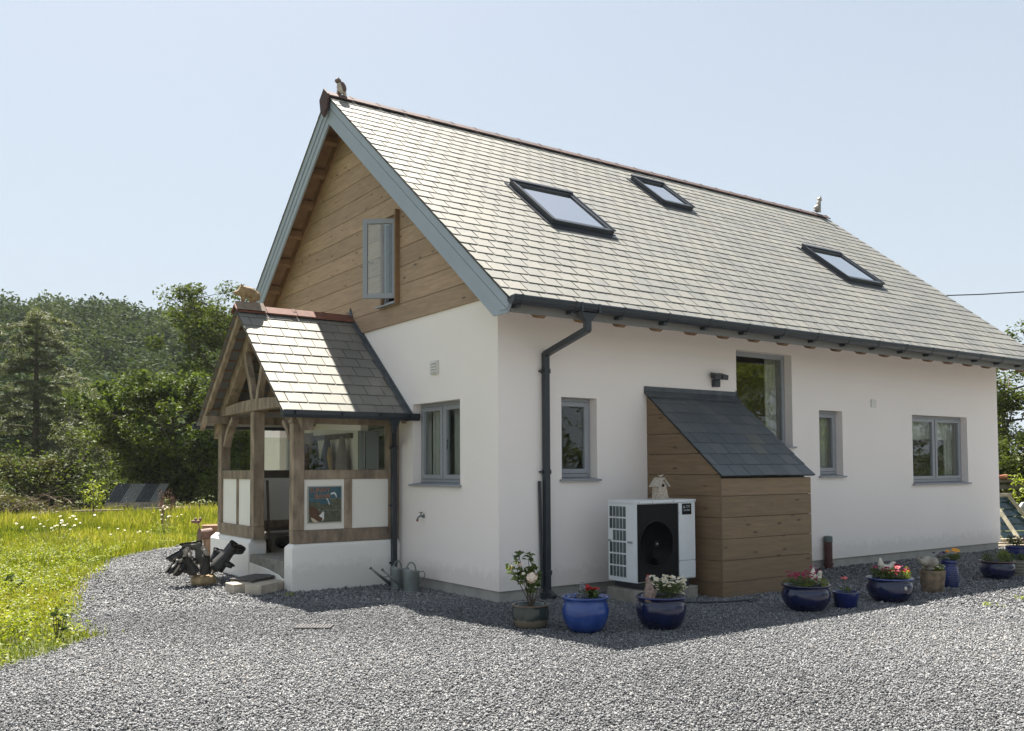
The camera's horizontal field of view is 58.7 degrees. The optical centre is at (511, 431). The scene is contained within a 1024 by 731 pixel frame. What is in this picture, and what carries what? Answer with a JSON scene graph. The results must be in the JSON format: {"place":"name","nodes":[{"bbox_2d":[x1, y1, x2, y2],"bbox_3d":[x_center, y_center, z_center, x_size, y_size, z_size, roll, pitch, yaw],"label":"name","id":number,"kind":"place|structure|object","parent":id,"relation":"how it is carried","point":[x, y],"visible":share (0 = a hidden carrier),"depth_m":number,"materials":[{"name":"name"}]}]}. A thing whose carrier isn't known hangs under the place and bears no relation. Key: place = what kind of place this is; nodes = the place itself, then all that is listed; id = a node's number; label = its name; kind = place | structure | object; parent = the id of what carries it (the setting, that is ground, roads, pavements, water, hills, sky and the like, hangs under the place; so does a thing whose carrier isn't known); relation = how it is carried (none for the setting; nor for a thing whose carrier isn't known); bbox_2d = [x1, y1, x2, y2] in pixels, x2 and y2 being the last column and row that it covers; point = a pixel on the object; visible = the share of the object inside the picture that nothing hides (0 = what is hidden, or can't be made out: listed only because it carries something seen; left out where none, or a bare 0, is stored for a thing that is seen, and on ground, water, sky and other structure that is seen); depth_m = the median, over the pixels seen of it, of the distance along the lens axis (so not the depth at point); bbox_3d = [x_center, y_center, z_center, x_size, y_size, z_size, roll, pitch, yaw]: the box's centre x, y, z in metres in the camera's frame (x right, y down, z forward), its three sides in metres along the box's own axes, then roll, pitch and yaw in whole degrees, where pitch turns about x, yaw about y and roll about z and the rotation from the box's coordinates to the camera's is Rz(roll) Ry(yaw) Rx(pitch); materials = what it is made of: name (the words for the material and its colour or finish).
{"place":"outdoors","nodes":[
{"label":"outdoors","id":0,"kind":"place"},
{"bbox_2d":[73,509,123,513],"bbox_3d":[-13.614,2.739,29.988,1.521,0.325,0.220,1,-3,-26],"label":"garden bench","id":1,"kind":"object","parent":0,"point":[96,510],"visible":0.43,"depth_m":29.84,"materials":[{"name":"brown wood"}]},
{"bbox_2d":[33,505,215,514],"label":"dirt track","id":2,"kind":"structure","parent":0,"point":[135,511],"depth_m":38.99,"materials":[{"name":"brown soil"}]},
{"bbox_2d":[105,483,168,510],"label":"solar panels","id":3,"kind":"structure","parent":2,"relation":"on","point":[137,495],"depth_m":34.45,"materials":[{"name":"black glass"}]},
{"bbox_2d":[0,540,1023,730],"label":"gravel ground","id":4,"kind":"structure","parent":0,"point":[499,709],"depth_m":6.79,"materials":[{"name":"grey gravel"}]},
{"bbox_2d":[191,518,213,546],"bbox_3d":[-5.500,1.909,16.169,0.362,0.765,0.241,2,-3,-45],"label":"metal bird sculpture","id":5,"kind":"object","parent":4,"relation":"on","point":[206,533],"visible":0.94,"depth_m":16.14,"materials":[{"name":"brown metal"}]},
{"bbox_2d":[191,564,216,586],"bbox_3d":[-4.293,1.911,12.672,0.611,0.464,0.375,1,-3,-35],"label":"boot rack","id":6,"kind":"object","parent":4,"relation":"on","point":[199,580],"visible":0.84,"depth_m":12.54,"materials":[{"name":"brown wood"}]},
{"bbox_2d":[165,557,185,573],"bbox_3d":[-4.600,1.840,12.500,0.365,0.232,0.156,2,-3,-44],"label":"boot","id":7,"kind":"object","parent":6,"relation":"on","point":[172,567],"visible":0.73,"depth_m":12.43,"materials":[{"name":"rubber"}]},
{"bbox_2d":[173,559,187,575],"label":"boot","id":8,"kind":"object","parent":6,"relation":"on","point":[180,568],"visible":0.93,"depth_m":12.38,"materials":[{"name":"rubber"}]},
{"bbox_2d":[166,546,195,561],"bbox_3d":[-4.619,1.743,12.702,0.405,0.282,0.156,0,-2,0],"label":"boot","id":9,"kind":"object","parent":6,"relation":"on","point":[177,554],"visible":0.5,"depth_m":12.66,"materials":[{"name":"rubber"}]},
{"bbox_2d":[182,547,199,575],"bbox_3d":[-4.446,1.790,12.558,0.255,0.390,0.296,1,-3,-35],"label":"boot","id":10,"kind":"object","parent":6,"relation":"on","point":[193,568],"visible":1,"depth_m":12.46,"materials":[{"name":"rubber"}]},
{"bbox_2d":[179,540,202,564],"bbox_3d":[-4.475,1.703,12.804,0.378,0.346,0.170,0,-2,2],"label":"boot","id":11,"kind":"object","parent":6,"relation":"on","point":[197,545],"visible":0.69,"depth_m":12.76,"materials":[{"name":"black rubber"}]},
{"bbox_2d":[199,546,210,574],"bbox_3d":[-4.230,1.779,12.557,0.156,0.373,0.287,1,-3,-35],"label":"boot","id":12,"kind":"object","parent":6,"relation":"on","point":[205,568],"visible":1,"depth_m":12.48,"materials":[{"name":"rubber"}]},
{"bbox_2d":[210,547,223,562],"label":"boot","id":13,"kind":"object","parent":6,"relation":"on","point":[216,551],"visible":0.45,"depth_m":12.80,"materials":[{"name":"rubber"}]},
{"bbox_2d":[211,561,234,571],"bbox_3d":[-4.023,1.838,12.678,0.337,0.231,0.126,0,-2,-3],"label":"boot","id":14,"kind":"object","parent":6,"relation":"on","point":[228,564],"visible":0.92,"depth_m":12.63,"materials":[{"name":"rubber"}]},
{"bbox_2d":[211,543,245,572],"bbox_3d":[-3.951,1.761,12.757,0.518,0.415,0.309,1,-3,-35],"label":"boot","id":15,"kind":"object","parent":6,"relation":"on","point":[227,554],"visible":1,"depth_m":12.64,"materials":[{"name":"rubber"}]},
{"bbox_2d":[212,540,245,561],"bbox_3d":[-3.971,1.728,12.855,0.233,0.414,0.540,-3,-3,44],"label":"boot","id":16,"kind":"object","parent":6,"relation":"on","point":[225,548],"visible":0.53,"depth_m":12.76,"materials":[{"name":"rubber"}]},
{"bbox_2d":[201,524,216,555],"bbox_3d":[-5.438,2.014,16.719,0.520,0.600,0.520,1,-3,-35],"label":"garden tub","id":17,"kind":"object","parent":4,"relation":"on","point":[214,528],"visible":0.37,"depth_m":16.52,"materials":[{"name":"wood"}]},
{"bbox_2d":[225,581,250,593],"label":"paving block","id":18,"kind":"structure","parent":4,"relation":"on","point":[235,587],"depth_m":11.82,"materials":[{"name":"stone"}]},
{"bbox_2d":[230,578,272,582],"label":"paving block","id":19,"kind":"structure","parent":4,"relation":"on","point":[252,582],"depth_m":12.22,"materials":[{"name":"concrete"}]},
{"bbox_2d":[229,574,274,581],"bbox_3d":[-3.473,1.975,12.306,0.400,0.036,0.600,-1,-2,18],"label":"slatted mat","id":20,"kind":"object","parent":19,"relation":"on","point":[254,577],"visible":0.91,"depth_m":12.19,"materials":[{"name":"grey rubber"}]},
{"bbox_2d":[245,581,277,594],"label":"paving block","id":21,"kind":"structure","parent":4,"relation":"on","point":[261,587],"depth_m":11.70,"materials":[{"name":"concrete"}]},
{"bbox_2d":[266,579,283,590],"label":"paving block","id":22,"kind":"structure","parent":4,"relation":"on","point":[280,584],"depth_m":12.06,"materials":[{"name":"concrete"}]},
{"bbox_2d":[294,624,333,628],"bbox_3d":[-1.998,1.966,9.185,0.360,0.014,0.200,0,-2,2],"label":"drain grate","id":23,"kind":"object","parent":4,"relation":"on","point":[314,626],"visible":1,"depth_m":9.15,"materials":[{"name":"grey metal"}]},
{"bbox_2d":[369,560,403,588],"bbox_3d":[-1.616,1.904,12.115,0.545,0.378,0.214,1,-3,-35],"label":"watering can","id":24,"kind":"object","parent":4,"relation":"on","point":[396,572],"visible":0.77,"depth_m":12.08,"materials":[{"name":"metal"}]},
{"bbox_2d":[381,562,425,592],"bbox_3d":[-1.402,1.887,11.810,0.566,0.385,0.222,1,-3,-27],"label":"watering can","id":25,"kind":"object","parent":4,"relation":"on","point":[411,581],"visible":1,"depth_m":11.77,"materials":[{"name":"metal"}]},
{"bbox_2d":[505,550,549,628],"bbox_3d":[0.172,1.579,9.146,0.384,0.779,0.461,-1,-3,23],"label":"potted plant","id":26,"kind":"object","parent":4,"relation":"on","point":[531,614],"visible":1,"depth_m":9.06,"materials":[{"name":"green plant"}]},
{"bbox_2d":[561,582,609,633],"bbox_3d":[0.723,1.715,8.945,0.476,0.485,0.476,1,-3,-35],"label":"potted plant","id":27,"kind":"object","parent":4,"relation":"on","point":[586,610],"visible":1,"depth_m":8.78,"materials":[{"name":"blue plant"}]},
{"bbox_2d":[192,89,1023,603],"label":"house","id":28,"kind":"structure","parent":4,"relation":"on","point":[492,351],"depth_m":12.88,"materials":[{"name":"paint"}]},
{"bbox_2d":[233,284,265,311],"bbox_3d":[-3.850,-1.949,13.292,0.435,0.389,0.297,1,-3,-35],"label":"pig statue","id":29,"kind":"object","parent":28,"relation":"on","point":[244,292],"visible":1,"depth_m":13.23,"materials":[{"name":"beige stone"}]},
{"bbox_2d":[266,480,273,551],"bbox_3d":[-3.658,1.266,13.622,0.130,1.082,0.265,1,-3,-35],"label":"broom","id":30,"kind":"object","parent":28,"relation":"on","point":[269,545],"visible":1,"depth_m":13.56,"materials":[{"name":"brown wood"}]},
{"bbox_2d":[265,527,288,530],"bbox_3d":[-3.936,1.708,14.791,1.000,0.283,0.300,1,-3,-35],"label":"bench","id":31,"kind":"object","parent":28,"relation":"on","point":[278,528],"visible":0.05,"depth_m":14.74,"materials":[{"name":"brown wood"}]},
{"bbox_2d":[274,535,289,547],"bbox_3d":[-3.537,1.712,14.343,0.508,0.245,0.345,-2,-3,31],"label":"bag","id":32,"kind":"object","parent":28,"relation":"on","point":[281,541],"visible":0.44,"depth_m":14.22,"materials":[{"name":"fabric"}]},
{"bbox_2d":[286,440,289,469],"bbox_3d":[-3.919,0.882,16.398,0.338,2.080,0.920,1,-3,-35],"label":"window","id":33,"kind":"structure","parent":28,"relation":"in","point":[288,441],"depth_m":16.69,"materials":[{"name":"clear glass"}]},
{"bbox_2d":[304,442,309,469],"bbox_3d":[-3.480,0.587,15.369,0.182,0.840,0.451,1,-3,-35],"label":"coat","id":34,"kind":"object","parent":28,"relation":"hanging from","point":[306,458],"visible":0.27,"depth_m":15.28,"materials":[{"name":"red fabric"}]},
{"bbox_2d":[311,433,352,440],"bbox_3d":[-2.951,0.087,14.711,0.135,0.080,1.480,1,-3,-35],"label":"coat rack","id":35,"kind":"object","parent":28,"relation":"attached to","point":[331,437],"visible":1,"depth_m":14.69,"materials":[{"name":"brown wood"}]},
{"bbox_2d":[310,441,319,469],"bbox_3d":[-3.257,0.542,15.038,0.181,0.780,0.164,1,-3,-35],"label":"coat","id":36,"kind":"object","parent":35,"relation":"hanging from","point":[314,461],"visible":0.57,"depth_m":15.01,"materials":[{"name":"green fabric"}]},
{"bbox_2d":[318,439,334,469],"bbox_3d":[-2.965,0.564,14.630,0.189,0.900,0.763,1,-3,-35],"label":"coat","id":37,"kind":"object","parent":35,"relation":"hanging from","point":[323,464],"visible":0.42,"depth_m":14.58,"materials":[{"name":"grey fabric"}]},
{"bbox_2d":[327,447,332,469],"bbox_3d":[-2.853,0.620,14.274,0.100,0.760,0.167,1,-3,-35],"label":"scarf","id":38,"kind":"object","parent":37,"relation":"on","point":[330,458],"visible":0.57,"depth_m":14.26,"materials":[{"name":"yellow fabric"}]},
{"bbox_2d":[335,436,348,469],"bbox_3d":[-2.642,0.523,14.175,0.182,0.900,0.471,1,-3,-35],"label":"coat","id":39,"kind":"object","parent":35,"relation":"hanging from","point":[341,461],"visible":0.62,"depth_m":14.10,"materials":[{"name":"grey fabric"}]},
{"bbox_2d":[335,77,346,95],"bbox_3d":[-2.690,-5.404,14.286,0.203,0.272,0.138,1,-3,-35],"label":"owl statue","id":40,"kind":"object","parent":28,"relation":"on","point":[341,87],"visible":1,"depth_m":14.24,"materials":[{"name":"stone"}]},
{"bbox_2d":[368,425,384,469],"bbox_3d":[-1.958,0.820,13.651,0.060,1.897,0.794,1,-3,-35],"label":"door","id":41,"kind":"structure","parent":28,"relation":"in","point":[381,429],"depth_m":13.73,"materials":[{"name":"grey glass"}]},
{"bbox_2d":[363,209,400,308],"bbox_3d":[-1.868,-2.484,13.121,0.579,1.345,0.632,1,-3,-35],"label":"loft window","id":42,"kind":"structure","parent":28,"relation":"in","point":[394,220],"depth_m":12.98,"materials":[{"name":"grey glass"}]},
{"bbox_2d":[408,401,461,486],"bbox_3d":[-0.918,0.168,12.131,0.338,1.122,1.313,1,-3,-35],"label":"window","id":43,"kind":"structure","parent":28,"relation":"in","point":[441,477],"depth_m":12.17,"materials":[{"name":"grey glass"}]},
{"bbox_2d":[560,398,601,480],"bbox_3d":[0.816,0.102,11.622,0.653,1.057,0.244,1,-3,-35],"label":"window","id":44,"kind":"structure","parent":28,"relation":"in","point":[584,403],"depth_m":11.77,"materials":[{"name":"grey glass"}]},
{"bbox_2d":[736,351,796,447],"bbox_3d":[3.725,-0.470,13.745,1.331,1.436,0.342,1,-3,-35],"label":"window","id":45,"kind":"structure","parent":28,"relation":"in","point":[769,360],"depth_m":14.10,"materials":[{"name":"grey glass"}]},
{"bbox_2d":[814,196,821,212],"bbox_3d":[7.096,-5.286,21.137,0.303,0.404,0.134,1,-3,-35],"label":"cat statue","id":46,"kind":"object","parent":28,"relation":"on","point":[817,207],"visible":1,"depth_m":21.11,"materials":[{"name":"ceramic"}]},
{"bbox_2d":[819,411,846,477],"bbox_3d":[5.030,0.202,14.623,0.671,1.067,0.332,1,-3,-35],"label":"window","id":47,"kind":"structure","parent":28,"relation":"in","point":[825,472],"depth_m":14.77,"materials":[{"name":"grey glass"}]},
{"bbox_2d":[912,416,971,484],"bbox_3d":[7.640,0.339,16.445,1.864,1.229,0.332,1,-3,-35],"label":"window","id":48,"kind":"structure","parent":28,"relation":"in","point":[932,429],"depth_m":16.57,"materials":[{"name":"grey glass"}]},
{"bbox_2d":[608,585,654,602],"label":"concrete block","id":49,"kind":"structure","parent":4,"relation":"on","point":[621,593],"depth_m":10.88,"materials":[{"name":"grey concrete"}]},
{"bbox_2d":[607,498,695,589],"bbox_3d":[1.745,1.367,11.168,1.067,1.071,0.570,1,-3,-35],"label":"heat pump","id":50,"kind":"object","parent":49,"relation":"on","point":[651,536],"visible":0.99,"depth_m":10.90,"materials":[{"name":"white metal"}]},
{"bbox_2d":[635,574,687,630],"bbox_3d":[1.507,1.694,9.111,0.563,0.531,0.518,1,-3,-35],"label":"potted plant","id":51,"kind":"object","parent":4,"relation":"on","point":[664,610],"visible":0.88,"depth_m":8.94,"materials":[{"name":"blue plant"}]},
{"bbox_2d":[644,575,656,602],"bbox_3d":[1.369,1.544,8.973,0.152,0.272,0.114,1,-3,-35],"label":"hen ornament","id":52,"kind":"object","parent":51,"relation":"on","point":[650,591],"visible":0.92,"depth_m":8.93,"materials":[{"name":"beige ceramic"}]},
{"bbox_2d":[655,583,697,599],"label":"concrete block","id":53,"kind":"structure","parent":4,"relation":"on","point":[691,590],"depth_m":11.09,"materials":[{"name":"grey concrete"}]},
{"bbox_2d":[685,598,757,602],"bbox_3d":[2.479,1.995,10.704,0.985,0.024,0.182,0,-2,-12],"label":"cable","id":54,"kind":"object","parent":4,"relation":"on","point":[751,599],"visible":0.88,"depth_m":10.67,"materials":[{"name":"plastic"}]},
{"bbox_2d":[781,565,830,611],"bbox_3d":[3.282,1.753,10.172,0.542,0.480,0.540,1,-3,-35],"label":"potted plant","id":55,"kind":"object","parent":4,"relation":"on","point":[804,595],"visible":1,"depth_m":9.99,"materials":[{"name":"blue plant"}]},
{"bbox_2d":[809,568,821,584],"bbox_3d":[3.411,1.615,10.193,0.208,0.193,0.105,1,-3,-35],"label":"hen ornament","id":56,"kind":"object","parent":55,"relation":"in","point":[815,575],"visible":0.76,"depth_m":10.15,"materials":[{"name":"white ceramic"}]},
{"bbox_2d":[824,536,833,568],"bbox_3d":[4.957,1.895,14.263,0.150,0.522,0.150,1,-3,-35],"label":"vent pipe","id":57,"kind":"object","parent":4,"relation":"on","point":[828,556],"visible":0.99,"depth_m":14.21,"materials":[{"name":"brown plastic"}]},
{"bbox_2d":[832,576,858,608],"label":"potted plant","id":58,"kind":"object","parent":4,"relation":"on","point":[847,598],"visible":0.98,"depth_m":10.26,"materials":[{"name":"blue plant"}]},
{"bbox_2d":[865,563,913,602],"bbox_3d":[4.481,1.790,10.800,0.542,0.443,0.542,1,-3,-35],"label":"potted plant","id":59,"kind":"object","parent":4,"relation":"on","point":[884,585],"visible":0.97,"depth_m":10.64,"materials":[{"name":"blue plant"}]},
{"bbox_2d":[878,558,895,571],"bbox_3d":[4.497,1.598,10.893,0.347,0.193,0.134,1,-3,-35],"label":"goose ornament","id":60,"kind":"object","parent":59,"relation":"on","point":[881,563],"visible":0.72,"depth_m":10.80,"materials":[{"name":"white ceramic"}]},
{"bbox_2d":[919,564,945,592],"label":"potted plant","id":61,"kind":"object","parent":4,"relation":"on","point":[933,580],"visible":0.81,"depth_m":11.49,"materials":[{"name":"yellow plant"}]},
{"bbox_2d":[916,556,938,570],"bbox_3d":[5.274,1.671,11.556,0.457,0.201,0.163,1,-3,-35],"label":"bird ornament","id":62,"kind":"object","parent":61,"relation":"in","point":[929,563],"visible":1,"depth_m":11.50,"materials":[{"name":"white ceramic"}]},
{"bbox_2d":[932,548,961,587],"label":"potted plant","id":63,"kind":"object","parent":4,"relation":"on","point":[952,577],"visible":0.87,"depth_m":11.96,"materials":[{"name":"blue plant"}]},
{"bbox_2d":[979,550,1015,579],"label":"potted plant","id":64,"kind":"object","parent":4,"relation":"on","point":[1000,568],"visible":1,"depth_m":12.76,"materials":[{"name":"blue plant"}]},
{"bbox_2d":[999,493,1023,541],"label":"cold frame","id":65,"kind":"object","parent":4,"relation":"on","point":[1007,508],"visible":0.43,"depth_m":19.95,"materials":[{"name":"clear glass"}]},
{"bbox_2d":[1004,535,1023,558],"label":"potted plant","id":66,"kind":"object","parent":4,"relation":"on","point":[1015,548],"visible":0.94,"depth_m":15.18,"materials":[{"name":"blue plant"}]},
{"bbox_2d":[1010,553,1023,575],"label":"potted plant","id":67,"kind":"object","parent":4,"relation":"on","point":[1019,565],"visible":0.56,"depth_m":13.15,"materials":[{"name":"grey plant"}]},
{"bbox_2d":[0,360,1023,668],"bbox_3d":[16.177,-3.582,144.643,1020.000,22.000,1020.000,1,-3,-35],"label":"meadow","id":68,"kind":"structure","parent":0,"point":[14,660],"depth_m":9.00,"materials":[{"name":"plant"}]},
{"bbox_2d":[5,573,24,588],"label":"weed","id":69,"kind":"object","parent":68,"relation":"on","point":[9,576],"visible":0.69,"depth_m":11.76,"materials":[{"name":"green plant"}]},
{"bbox_2d":[0,454,87,508],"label":"shrub","id":70,"kind":"object","parent":68,"relation":"on","point":[47,462],"visible":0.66,"depth_m":37.56,"materials":[{"name":"green plant"}]},
{"bbox_2d":[13,514,100,544],"bbox_3d":[-9.590,2.088,19.053,1.196,0.692,1.684,-1,-2,9],"label":"daisy clump","id":71,"kind":"object","parent":68,"relation":"on","point":[66,533],"visible":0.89,"depth_m":19.01,"materials":[{"name":"white plant"}]},
{"bbox_2d":[48,606,69,637],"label":"weed","id":72,"kind":"object","parent":68,"relation":"on","point":[54,614],"visible":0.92,"depth_m":8.73,"materials":[{"name":"green plant"}]},
{"bbox_2d":[0,308,123,506],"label":"cedar tree","id":73,"kind":"object","parent":68,"relation":"on","point":[34,394],"visible":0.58,"depth_m":43.75,"materials":[{"name":"green plant"}]},
{"bbox_2d":[0,486,129,514],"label":"brush pile","id":74,"kind":"object","parent":68,"relation":"on","point":[8,502],"visible":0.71,"depth_m":31.68,"materials":[{"name":"dry twigs"},{"name":"bark"}]},
{"bbox_2d":[44,418,117,506],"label":"shrub","id":75,"kind":"object","parent":68,"relation":"on","point":[71,441],"visible":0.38,"depth_m":40.11,"materials":[{"name":"green plant"}]},
{"bbox_2d":[79,479,120,513],"bbox_3d":[-13.394,2.224,29.419,1.164,1.505,1.029,-2,-3,40],"label":"sapling","id":76,"kind":"object","parent":68,"relation":"on","point":[93,498],"visible":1,"depth_m":29.42,"materials":[{"name":"green plant"}]},
{"bbox_2d":[0,499,217,668],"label":"grass","id":77,"kind":"structure","parent":68,"relation":"on","point":[126,520],"depth_m":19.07,"materials":[{"name":"green plant"}]},
{"bbox_2d":[40,380,182,488],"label":"broadleaf tree","id":78,"kind":"object","parent":68,"relation":"on","point":[91,385],"visible":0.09,"depth_m":47.31,"materials":[{"name":"green plant"}]},
{"bbox_2d":[94,527,151,543],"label":"daisy clump","id":79,"kind":"object","parent":68,"relation":"on","point":[122,535],"visible":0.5,"depth_m":19.81,"materials":[{"name":"white plant"}]},
{"bbox_2d":[0,288,246,479],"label":"woodland","id":80,"kind":"object","parent":68,"relation":"on","point":[109,341],"visible":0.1,"depth_m":110.92,"materials":[{"name":"green plant"}]},
{"bbox_2d":[0,440,249,510],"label":"undergrowth","id":81,"kind":"object","parent":68,"relation":"on","point":[111,481],"visible":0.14,"depth_m":38.03,"materials":[{"name":"green plant"}]},
{"bbox_2d":[58,369,249,508],"bbox_3d":[-13.184,0.284,37.222,9.901,6.017,7.343,1,-3,-35],"label":"broadleaf tree","id":82,"kind":"object","parent":68,"relation":"on","point":[157,461],"visible":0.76,"depth_m":35.57,"materials":[{"name":"green plant"}]},
{"bbox_2d":[157,489,176,529],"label":"dock plant","id":83,"kind":"object","parent":68,"relation":"on","point":[161,504],"visible":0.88,"depth_m":22.44,"materials":[{"name":"plant"}]},
{"bbox_2d":[147,505,187,534],"bbox_3d":[-8.027,2.101,21.015,0.822,0.808,1.250,1,-3,-35],"label":"daisy clump","id":84,"kind":"object","parent":68,"relation":"on","point":[164,532],"visible":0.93,"depth_m":21.06,"materials":[{"name":"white plant"}]},
{"bbox_2d":[144,280,254,455],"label":"broadleaf tree","id":85,"kind":"object","parent":68,"relation":"on","point":[199,323],"visible":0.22,"depth_m":43.12,"materials":[{"name":"green plant"}]},
{"bbox_2d":[176,446,249,507],"bbox_3d":[-10.912,1.841,35.598,3.744,2.747,3.732,0,-2,3],"label":"shrub","id":86,"kind":"object","parent":68,"relation":"on","point":[212,471],"visible":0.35,"depth_m":34.96,"materials":[{"name":"green plant"}]},
{"bbox_2d":[230,445,249,469],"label":"shrub","id":87,"kind":"object","parent":68,"relation":"on","point":[243,459],"depth_m":39.21,"materials":[{"name":"green plant"}]},
{"bbox_2d":[996,368,1023,516],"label":"broadleaf tree","id":88,"kind":"object","parent":68,"relation":"on","point":[1006,403],"visible":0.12,"depth_m":26.28,"materials":[{"name":"green plant"}]},
{"bbox_2d":[999,474,1021,500],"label":"shrub","id":89,"kind":"object","parent":68,"relation":"on","point":[1007,489],"visible":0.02,"depth_m":23.80,"materials":[{"name":"green plant"}]},
{"bbox_2d":[998,426,1023,516],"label":"shrub","id":90,"kind":"object","parent":68,"relation":"on","point":[1009,464],"visible":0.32,"depth_m":24.28,"materials":[{"name":"green plant"}]},
{"bbox_2d":[999,485,1023,488],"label":"board","id":91,"kind":"object","parent":68,"relation":"on","point":[1010,486],"visible":0.33,"depth_m":21.12,"materials":[{"name":"wood"}]},
{"bbox_2d":[999,480,1023,481],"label":"timber rail","id":92,"kind":"object","parent":68,"relation":"on","point":[1008,480],"visible":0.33,"depth_m":21.18,"materials":[{"name":"brown wood"}]},
{"bbox_2d":[999,474,1007,478],"bbox_3d":[11.322,1.061,21.256,0.473,0.133,0.114,0,-2,2],"label":"clay pipe","id":93,"kind":"object","parent":92,"relation":"on","point":[1003,476],"visible":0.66,"depth_m":21.21,"materials":[{"name":"orange ceramic"}]},
{"bbox_2d":[1004,318,1023,344],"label":"broadleaf tree","id":94,"kind":"object","parent":68,"relation":"on","point":[1012,335],"visible":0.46,"depth_m":27.91,"materials":[{"name":"green plant"}]},
{"bbox_2d":[1008,469,1023,503],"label":"shrub","id":95,"kind":"object","parent":68,"relation":"on","point":[1018,480],"visible":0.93,"depth_m":20.83,"materials":[{"name":"green plant"}]},
{"bbox_2d":[1018,502,1023,513],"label":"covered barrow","id":96,"kind":"object","parent":68,"relation":"on","point":[1021,504],"visible":0.57,"depth_m":21.02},
{"bbox_2d":[0,0,1023,453],"label":"sky","id":97,"kind":"structure","parent":0,"point":[145,145],"materials":[{"name":"blue"}]},
{"bbox_2d":[649,474,669,498],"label":"bird house","id":98,"kind":"structure","parent":0,"point":[659,486],"depth_m":11.19,"materials":[{"name":"beige wood"}]},
{"bbox_2d":[947,291,1023,295],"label":"overhead cable","id":99,"kind":"object","parent":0,"point":[985,294],"visible":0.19,"depth_m":42.40,"materials":[{"name":"plastic"}]}
]}

